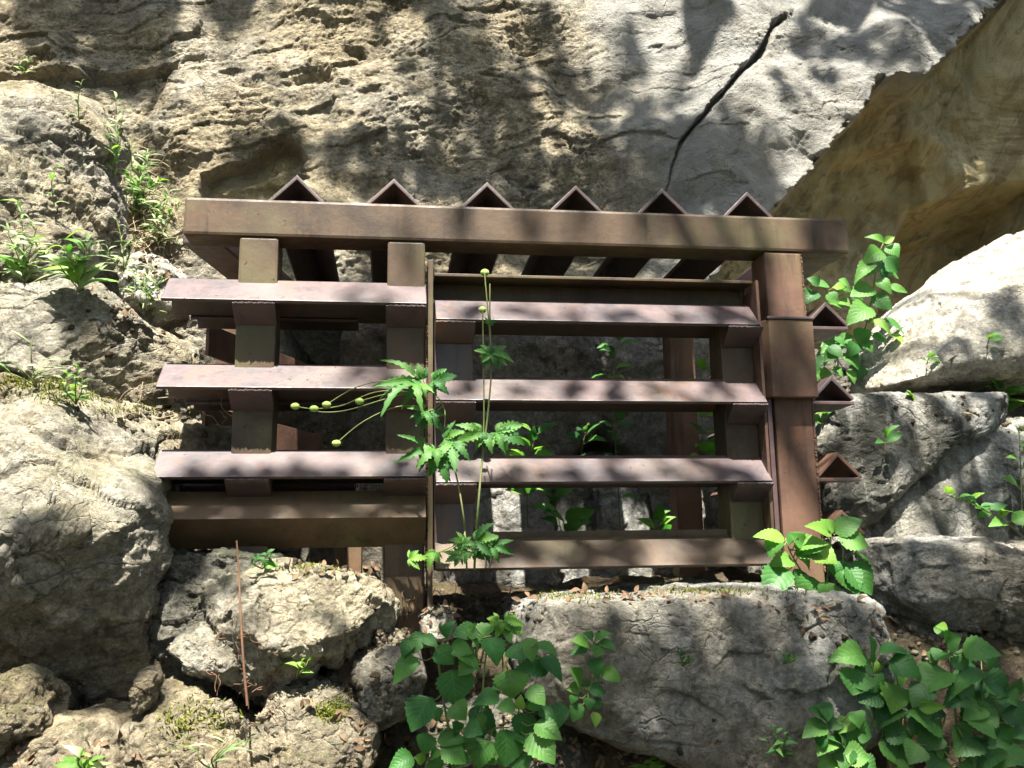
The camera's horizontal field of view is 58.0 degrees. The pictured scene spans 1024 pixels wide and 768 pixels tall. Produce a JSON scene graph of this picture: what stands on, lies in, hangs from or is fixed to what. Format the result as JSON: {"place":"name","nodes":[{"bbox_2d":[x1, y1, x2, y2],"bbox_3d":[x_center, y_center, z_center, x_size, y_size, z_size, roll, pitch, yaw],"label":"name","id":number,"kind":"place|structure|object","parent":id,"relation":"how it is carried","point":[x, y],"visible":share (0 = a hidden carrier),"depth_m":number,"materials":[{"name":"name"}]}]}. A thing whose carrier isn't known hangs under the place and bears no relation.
{"place":"outdoors","nodes":[
{"label":"outdoors","id":0,"kind":"place"},
{"bbox_2d":[674,567,693,579],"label":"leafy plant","id":1,"kind":"object","parent":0,"point":[676,575],"visible":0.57,"depth_m":2.74,"materials":[{"name":"green plant"}]},
{"bbox_3d":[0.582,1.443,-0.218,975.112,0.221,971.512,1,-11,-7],"label":"ground","id":2,"kind":"structure","parent":0,"visible":0},
{"bbox_2d":[0,0,1023,550],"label":"cliff","id":3,"kind":"structure","parent":2,"relation":"on","point":[900,122],"depth_m":4.02,"materials":[{"name":"stone"}]},
{"bbox_2d":[14,56,31,75],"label":"weed","id":4,"kind":"object","parent":3,"relation":"on","point":[27,61],"visible":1,"depth_m":3.73,"materials":[{"name":"green plant"}]},
{"bbox_2d":[121,137,172,215],"bbox_3d":[-1.398,-0.791,3.502,0.243,0.292,0.154,1,-11,-7],"label":"weed","id":5,"kind":"object","parent":3,"relation":"on","point":[137,192],"visible":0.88,"depth_m":3.49,"materials":[{"name":"green plant"}]},
{"bbox_2d":[107,134,192,273],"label":"dry roots","id":6,"kind":"object","parent":3,"relation":"attached to","point":[142,233],"visible":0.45,"depth_m":3.49,"materials":[{"name":"plant"}]},
{"bbox_2d":[139,188,184,246],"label":"weed","id":7,"kind":"object","parent":3,"relation":"on","point":[159,219],"visible":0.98,"depth_m":3.44,"materials":[{"name":"green plant"}]},
{"bbox_2d":[73,567,1023,767],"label":"soil bank","id":8,"kind":"structure","parent":2,"relation":"on","point":[1010,664],"depth_m":2.28,"materials":[{"name":"brown soil"}]},
{"bbox_2d":[0,698,134,767],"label":"boulder","id":9,"kind":"object","parent":8,"relation":"on","point":[87,728],"visible":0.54,"depth_m":1.66,"materials":[{"name":"stone"}]},
{"bbox_2d":[0,663,70,758],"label":"stone","id":10,"kind":"object","parent":9,"relation":"on","point":[34,698],"visible":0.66,"depth_m":1.66,"materials":[{"name":"stone"}]},
{"bbox_2d":[54,745,111,767],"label":"weed","id":11,"kind":"object","parent":9,"relation":"on","point":[73,762],"visible":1,"depth_m":1.58,"materials":[{"name":"green plant"}]},
{"bbox_2d":[0,381,206,710],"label":"boulder","id":12,"kind":"object","parent":8,"relation":"on","point":[87,550],"visible":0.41,"depth_m":1.93,"materials":[{"name":"beige stone"}]},
{"bbox_2d":[0,372,19,399],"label":"boulder","id":13,"kind":"object","parent":12,"relation":"on","point":[4,393],"visible":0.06,"depth_m":2.22,"materials":[{"name":"stone"}]},
{"bbox_2d":[0,274,199,400],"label":"boulder","id":14,"kind":"object","parent":12,"relation":"on","point":[46,313],"visible":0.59,"depth_m":2.38,"materials":[{"name":"beige stone"}]},
{"bbox_2d":[0,199,51,284],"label":"weed","id":15,"kind":"object","parent":14,"relation":"on","point":[25,273],"visible":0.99,"depth_m":2.48,"materials":[{"name":"green plant"}]},
{"bbox_2d":[0,216,95,282],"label":"stone","id":16,"kind":"object","parent":14,"relation":"on","point":[56,233],"visible":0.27,"depth_m":2.60,"materials":[{"name":"stone"}]},
{"bbox_2d":[0,80,132,277],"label":"boulder","id":17,"kind":"object","parent":14,"relation":"on","point":[42,130],"visible":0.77,"depth_m":2.80,"materials":[{"name":"beige stone"}]},
{"bbox_2d":[46,165,67,205],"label":"weed","id":18,"kind":"object","parent":17,"relation":"on","point":[52,177],"visible":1,"depth_m":2.67,"materials":[{"name":"green plant"}]},
{"bbox_2d":[72,80,84,123],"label":"weed","id":19,"kind":"object","parent":17,"relation":"on","point":[79,108],"visible":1,"depth_m":2.80,"materials":[{"name":"green plant"}]},
{"bbox_2d":[102,90,134,176],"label":"weed","id":20,"kind":"object","parent":17,"relation":"on","point":[117,154],"visible":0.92,"depth_m":2.93,"materials":[{"name":"green plant"}]},
{"bbox_2d":[30,230,120,289],"bbox_3d":[-1.122,-0.326,2.357,0.221,0.148,0.137,1,-11,-7],"label":"weed","id":21,"kind":"object","parent":14,"relation":"on","point":[79,277],"visible":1,"depth_m":2.36,"materials":[{"name":"green plant"}]},
{"bbox_2d":[117,252,189,330],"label":"stone","id":22,"kind":"object","parent":14,"relation":"on","point":[157,320],"visible":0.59,"depth_m":2.69,"materials":[{"name":"stone"}]},
{"bbox_2d":[97,216,141,271],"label":"weed","id":23,"kind":"object","parent":22,"relation":"on","point":[121,258],"visible":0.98,"depth_m":2.63,"materials":[{"name":"green plant"}]},
{"bbox_2d":[121,263,167,320],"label":"weed","id":24,"kind":"object","parent":22,"relation":"on","point":[134,277],"visible":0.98,"depth_m":2.64,"materials":[{"name":"green plant"}]},
{"bbox_2d":[125,382,175,407],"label":"stone","id":25,"kind":"object","parent":12,"relation":"on","point":[151,396],"visible":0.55,"depth_m":2.38,"materials":[{"name":"stone"}]},
{"bbox_2d":[113,365,231,439],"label":"dry stalks","id":26,"kind":"object","parent":12,"relation":"on","point":[166,416],"visible":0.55,"depth_m":2.35,"materials":[{"name":"plant"}]},
{"bbox_2d":[180,418,231,449],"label":"boulder","id":27,"kind":"object","parent":12,"relation":"on","point":[219,438],"visible":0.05,"depth_m":2.44,"materials":[{"name":"stone"}]},
{"bbox_2d":[119,675,257,767],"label":"boulder","id":28,"kind":"object","parent":8,"relation":"on","point":[151,744],"visible":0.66,"depth_m":1.73,"materials":[{"name":"stone"}]},
{"bbox_2d":[129,659,165,716],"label":"stone","id":29,"kind":"object","parent":28,"relation":"on","point":[144,691],"visible":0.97,"depth_m":1.75,"materials":[{"name":"stone"}]},
{"bbox_2d":[162,735,268,767],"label":"grass tuft","id":30,"kind":"object","parent":28,"relation":"on","point":[225,750],"visible":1,"depth_m":1.63,"materials":[{"name":"green plant"}]},
{"bbox_2d":[236,541,248,705],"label":"twig","id":31,"kind":"object","parent":28,"relation":"on","point":[243,659],"visible":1,"depth_m":1.74,"materials":[{"name":"brown wood"}]},
{"bbox_2d":[204,562,287,728],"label":"rootlets","id":32,"kind":"object","parent":28,"relation":"on","point":[238,656],"visible":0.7,"depth_m":1.85,"materials":[{"name":"brown plant"}]},
{"bbox_2d":[0,372,805,748],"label":"moss","id":33,"kind":"object","parent":28,"relation":"on","point":[320,712],"visible":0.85,"depth_m":2.08,"materials":[{"name":"green plant"}]},
{"bbox_2d":[0,331,67,387],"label":"grass tuft","id":34,"kind":"object","parent":33,"relation":"on","point":[34,382],"visible":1,"depth_m":2.16,"materials":[{"name":"green plant"}]},
{"bbox_2d":[55,363,92,403],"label":"weed","id":35,"kind":"object","parent":33,"relation":"on","point":[74,395],"visible":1,"depth_m":2.12,"materials":[{"name":"green plant"}]},
{"bbox_2d":[148,547,304,711],"bbox_3d":[-0.664,0.603,2.166,0.373,0.434,0.346,1,-11,-7],"label":"boulder","id":36,"kind":"object","parent":8,"relation":"on","point":[186,575],"visible":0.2,"depth_m":2.06,"materials":[{"name":"stone"}]},
{"bbox_2d":[246,675,381,767],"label":"boulder","id":37,"kind":"object","parent":8,"relation":"on","point":[299,736],"visible":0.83,"depth_m":1.76,"materials":[{"name":"stone"}]},
{"bbox_2d":[197,557,400,704],"bbox_3d":[-0.471,0.535,2.037,0.449,0.303,0.433,1,-11,-7],"label":"boulder","id":38,"kind":"object","parent":37,"relation":"on","point":[324,619],"visible":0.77,"depth_m":1.91,"materials":[{"name":"beige stone"}]},
{"bbox_2d":[169,618,242,688],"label":"stone","id":39,"kind":"object","parent":38,"relation":"on","point":[192,647],"visible":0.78,"depth_m":1.86,"materials":[{"name":"beige stone"}]},
{"bbox_2d":[248,549,278,568],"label":"weed","id":40,"kind":"object","parent":38,"relation":"on","point":[268,563],"visible":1,"depth_m":1.96,"materials":[{"name":"green plant"}]},
{"bbox_2d":[285,655,313,676],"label":"weed","id":41,"kind":"object","parent":38,"relation":"on","point":[301,664],"visible":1,"depth_m":1.83,"materials":[{"name":"green plant"}]},
{"bbox_2d":[350,641,426,730],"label":"stone","id":42,"kind":"object","parent":37,"relation":"on","point":[384,711],"visible":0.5,"depth_m":1.87,"materials":[{"name":"grey stone"}]},
{"bbox_2d":[273,483,443,583],"bbox_3d":[-0.598,0.591,3.339,0.759,0.525,0.389,1,-11,-7],"label":"wall stone","id":43,"kind":"object","parent":8,"relation":"on","point":[375,555],"visible":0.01,"depth_m":3.17,"materials":[{"name":"stone"}]},
{"bbox_2d":[339,323,426,449],"bbox_3d":[-0.419,0.040,3.507,0.481,0.675,0.391,1,-11,-7],"label":"wall stone","id":44,"kind":"object","parent":43,"relation":"on","point":[365,344],"visible":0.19,"depth_m":3.35,"materials":[{"name":"stone"}]},
{"bbox_2d":[318,629,429,695],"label":"boulder","id":45,"kind":"object","parent":8,"relation":"on","point":[344,673],"visible":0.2,"depth_m":1.97,"materials":[{"name":"limestone"}]},
{"bbox_2d":[420,607,457,642],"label":"stone","id":46,"kind":"object","parent":45,"relation":"on","point":[437,622],"visible":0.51,"depth_m":2.04,"materials":[{"name":"stone"}]},
{"bbox_2d":[291,269,524,570],"bbox_3d":[-0.232,0.067,2.086,0.519,0.705,0.156,3,-11,-19],"label":"wildflower","id":47,"kind":"object","parent":8,"relation":"on","point":[486,543],"visible":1,"depth_m":2.06,"materials":[{"name":"green plant"}]},
{"bbox_2d":[399,571,511,623],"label":"dry stems","id":48,"kind":"object","parent":8,"relation":"on","point":[454,597],"visible":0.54,"depth_m":2.28,"materials":[{"name":"brown plant"}]},
{"bbox_2d":[389,620,569,767],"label":"leafy plant","id":49,"kind":"object","parent":8,"relation":"on","point":[454,688],"visible":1,"depth_m":1.78,"materials":[{"name":"green plant"}]},
{"bbox_2d":[375,692,590,767],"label":"boulder","id":50,"kind":"object","parent":8,"relation":"on","point":[385,757],"visible":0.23,"depth_m":2.00,"materials":[{"name":"stone"}]},
{"bbox_2d":[443,488,558,588],"bbox_3d":[-0.057,0.587,3.389,0.433,0.528,0.371,1,-11,-7],"label":"wall stone","id":51,"kind":"object","parent":8,"relation":"on","point":[503,509],"visible":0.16,"depth_m":3.24,"materials":[{"name":"grey stone"}]},
{"bbox_2d":[473,335,602,454],"bbox_3d":[0.063,0.037,3.591,0.594,0.702,0.384,1,-11,-7],"label":"wall stone","id":52,"kind":"object","parent":51,"relation":"on","point":[557,356],"visible":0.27,"depth_m":3.43,"materials":[{"name":"grey stone"}]},
{"bbox_2d":[487,611,523,668],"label":"lobed plant","id":53,"kind":"object","parent":8,"relation":"on","point":[508,626],"visible":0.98,"depth_m":1.87,"materials":[{"name":"green plant"}]},
{"bbox_2d":[4,213,1011,767],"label":"dead leaves","id":54,"kind":"object","parent":8,"relation":"on","point":[432,723],"visible":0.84,"depth_m":2.04,"materials":[{"name":"brown plant"}]},
{"bbox_2d":[153,175,864,633],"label":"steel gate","id":55,"kind":"structure","parent":8,"relation":"on","point":[265,483],"depth_m":2.36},
{"bbox_2d":[433,280,775,570],"bbox_3d":[0.227,0.096,2.376,0.853,0.741,0.157,1,-11,-7],"label":"door","id":56,"kind":"structure","parent":55,"relation":"in","point":[739,468],"depth_m":2.34,"materials":[{"name":"wood"}]},
{"bbox_2d":[505,422,563,527],"bbox_3d":[0.050,0.266,2.729,0.206,0.310,0.098,1,-11,-7],"label":"leafy plant","id":57,"kind":"object","parent":8,"relation":"on","point":[533,433],"visible":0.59,"depth_m":2.74,"materials":[{"name":"green plant"}]},
{"bbox_2d":[68,203,1023,767],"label":"gravel","id":58,"kind":"structure","parent":8,"relation":"on","point":[262,717],"depth_m":2.05,"materials":[{"name":"grey gravel"}]},
{"bbox_2d":[539,488,594,530],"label":"leafy plant","id":59,"kind":"object","parent":8,"relation":"on","point":[576,518],"visible":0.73,"depth_m":2.69,"materials":[{"name":"green plant"}]},
{"bbox_2d":[563,423,607,494],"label":"leafy plant","id":60,"kind":"object","parent":8,"relation":"on","point":[575,435],"visible":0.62,"depth_m":2.95,"materials":[{"name":"green plant"}]},
{"bbox_2d":[550,488,652,583],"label":"wall stone","id":61,"kind":"object","parent":8,"relation":"on","point":[603,504],"visible":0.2,"depth_m":3.33,"materials":[{"name":"stone"}]},
{"bbox_2d":[592,337,639,377],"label":"leafy plant","id":62,"kind":"object","parent":8,"relation":"on","point":[612,354],"visible":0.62,"depth_m":2.88,"materials":[{"name":"green plant"}]},
{"bbox_2d":[600,412,639,526],"bbox_3d":[0.332,0.270,2.932,0.119,0.366,0.124,-9,-13,37],"label":"leafy plant","id":63,"kind":"object","parent":8,"relation":"on","point":[619,415],"visible":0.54,"depth_m":2.94,"materials":[{"name":"green plant"}]},
{"bbox_2d":[629,758,664,767],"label":"weed","id":64,"kind":"object","parent":8,"relation":"on","point":[657,764],"visible":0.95,"depth_m":2.00,"materials":[{"name":"green plant"}]},
{"bbox_2d":[637,501,674,568],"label":"leafy plant","id":65,"kind":"object","parent":8,"relation":"on","point":[659,514],"visible":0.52,"depth_m":2.85,"materials":[{"name":"green plant"}]},
{"bbox_2d":[499,579,895,767],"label":"boulder","id":66,"kind":"object","parent":8,"relation":"on","point":[741,683],"visible":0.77,"depth_m":1.99,"materials":[{"name":"grey stone"}]},
{"bbox_2d":[566,630,620,727],"bbox_3d":[0.153,0.602,1.888,0.095,0.193,0.104,9,-14,-43],"label":"plant","id":67,"kind":"object","parent":66,"relation":"on","point":[595,667],"visible":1,"depth_m":1.88,"materials":[{"name":"green plant"}]},
{"bbox_2d":[675,648,692,666],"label":"fern sprig","id":68,"kind":"object","parent":66,"relation":"attached to","point":[687,661],"visible":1,"depth_m":1.93,"materials":[{"name":"green plant"}]},
{"bbox_2d":[760,725,798,758],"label":"weed","id":69,"kind":"object","parent":66,"relation":"on","point":[777,750],"visible":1,"depth_m":1.91,"materials":[{"name":"green plant"}]},
{"bbox_2d":[776,650,803,663],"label":"fern sprig","id":70,"kind":"object","parent":66,"relation":"attached to","point":[788,659],"visible":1,"depth_m":1.96,"materials":[{"name":"green plant"}]},
{"bbox_2d":[753,516,873,594],"bbox_3d":[0.711,0.424,2.205,0.292,0.217,0.128,1,-11,-7],"label":"leafy plant","id":71,"kind":"object","parent":66,"relation":"on","point":[856,577],"visible":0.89,"depth_m":2.18,"materials":[{"name":"green plant"}]},
{"bbox_2d":[689,358,714,493],"bbox_3d":[0.651,0.137,3.042,0.153,0.444,0.108,1,-11,-7],"label":"leafy plant","id":72,"kind":"object","parent":8,"relation":"on","point":[708,446],"visible":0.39,"depth_m":3.05,"materials":[{"name":"green plant"}]},
{"bbox_2d":[646,487,762,574],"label":"wall stone","id":73,"kind":"object","parent":8,"relation":"on","point":[657,495],"visible":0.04,"depth_m":3.37,"materials":[{"name":"grey stone"}]},
{"bbox_2d":[596,337,714,454],"bbox_3d":[0.646,0.044,3.689,0.702,0.708,0.404,1,-11,-7],"label":"wall stone","id":74,"kind":"object","parent":73,"relation":"on","point":[646,434],"visible":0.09,"depth_m":3.52,"materials":[{"name":"grey stone"}]},
{"bbox_2d":[802,701,875,767],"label":"leafy plant","id":75,"kind":"object","parent":8,"relation":"on","point":[852,729],"visible":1,"depth_m":1.88,"materials":[{"name":"green plant"}]},
{"bbox_2d":[827,635,921,767],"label":"leafy plant","id":76,"kind":"object","parent":8,"relation":"on","point":[876,691],"visible":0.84,"depth_m":1.99,"materials":[{"name":"green plant"}]},
{"bbox_2d":[824,417,1023,541],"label":"boulder","id":77,"kind":"object","parent":8,"relation":"on","point":[926,504],"visible":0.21,"depth_m":2.77,"materials":[{"name":"stone"}]},
{"bbox_2d":[814,391,1008,527],"bbox_3d":[1.213,0.258,2.975,0.753,0.448,0.537,1,-11,-7],"label":"boulder","id":78,"kind":"object","parent":77,"relation":"on","point":[925,445],"visible":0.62,"depth_m":2.75,"materials":[{"name":"stone"}]},
{"bbox_2d":[814,412,830,423],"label":"seedling","id":79,"kind":"object","parent":78,"relation":"on","point":[817,418],"visible":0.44,"depth_m":2.78,"materials":[{"name":"green plant"}]},
{"bbox_2d":[875,425,902,448],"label":"seedling","id":80,"kind":"object","parent":78,"relation":"on","point":[890,436],"visible":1,"depth_m":2.69,"materials":[{"name":"green plant"}]},
{"bbox_2d":[984,378,1023,411],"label":"leafy plant","id":81,"kind":"object","parent":77,"relation":"on","point":[1009,390],"visible":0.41,"depth_m":2.99,"materials":[{"name":"green plant"}]},
{"bbox_2d":[1002,426,1023,527],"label":"leafy plant","id":82,"kind":"object","parent":77,"relation":"attached to","point":[1010,479],"visible":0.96,"depth_m":2.74,"materials":[{"name":"green plant"}]},
{"bbox_2d":[1007,396,1023,417],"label":"boulder","id":83,"kind":"object","parent":77,"relation":"on","point":[1017,412],"visible":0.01,"depth_m":3.17,"materials":[{"name":"stone"}]},
{"bbox_2d":[849,230,1023,396],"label":"boulder","id":84,"kind":"object","parent":83,"relation":"on","point":[953,314],"visible":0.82,"depth_m":3.08,"materials":[{"name":"stone"}]},
{"bbox_2d":[815,348,850,393],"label":"boulder","id":85,"kind":"object","parent":84,"relation":"on","point":[844,382],"visible":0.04,"depth_m":3.47,"materials":[{"name":"stone"}]},
{"bbox_2d":[803,234,907,384],"bbox_3d":[1.184,-0.255,3.218,0.399,0.541,0.177,1,-11,-7],"label":"sapling","id":86,"kind":"object","parent":84,"relation":"on","point":[860,309],"visible":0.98,"depth_m":3.18,"materials":[{"name":"green plant"}]},
{"bbox_2d":[922,351,938,364],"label":"seedling","id":87,"kind":"object","parent":84,"relation":"on","point":[930,355],"visible":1,"depth_m":2.93,"materials":[{"name":"green plant"}]},
{"bbox_2d":[986,332,1005,344],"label":"seedling","id":88,"kind":"object","parent":84,"relation":"on","point":[994,336],"visible":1,"depth_m":2.90,"materials":[{"name":"green plant"}]},
{"bbox_2d":[824,533,1023,642],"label":"boulder","id":89,"kind":"object","parent":8,"relation":"on","point":[958,583],"visible":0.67,"depth_m":2.30,"materials":[{"name":"grey stone"}]},
{"bbox_2d":[941,486,1023,537],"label":"leafy plant","id":90,"kind":"object","parent":89,"relation":"on","point":[1017,517],"visible":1,"depth_m":2.66,"materials":[{"name":"green plant"}]},
{"bbox_2d":[893,616,986,644],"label":"boulder","id":91,"kind":"object","parent":8,"relation":"on","point":[922,628],"visible":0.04,"depth_m":2.32,"materials":[{"name":"stone"}]},
{"bbox_2d":[903,622,1023,767],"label":"leafy plant","id":92,"kind":"object","parent":8,"relation":"on","point":[985,702],"visible":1,"depth_m":1.98,"materials":[{"name":"green plant"}]}
]}

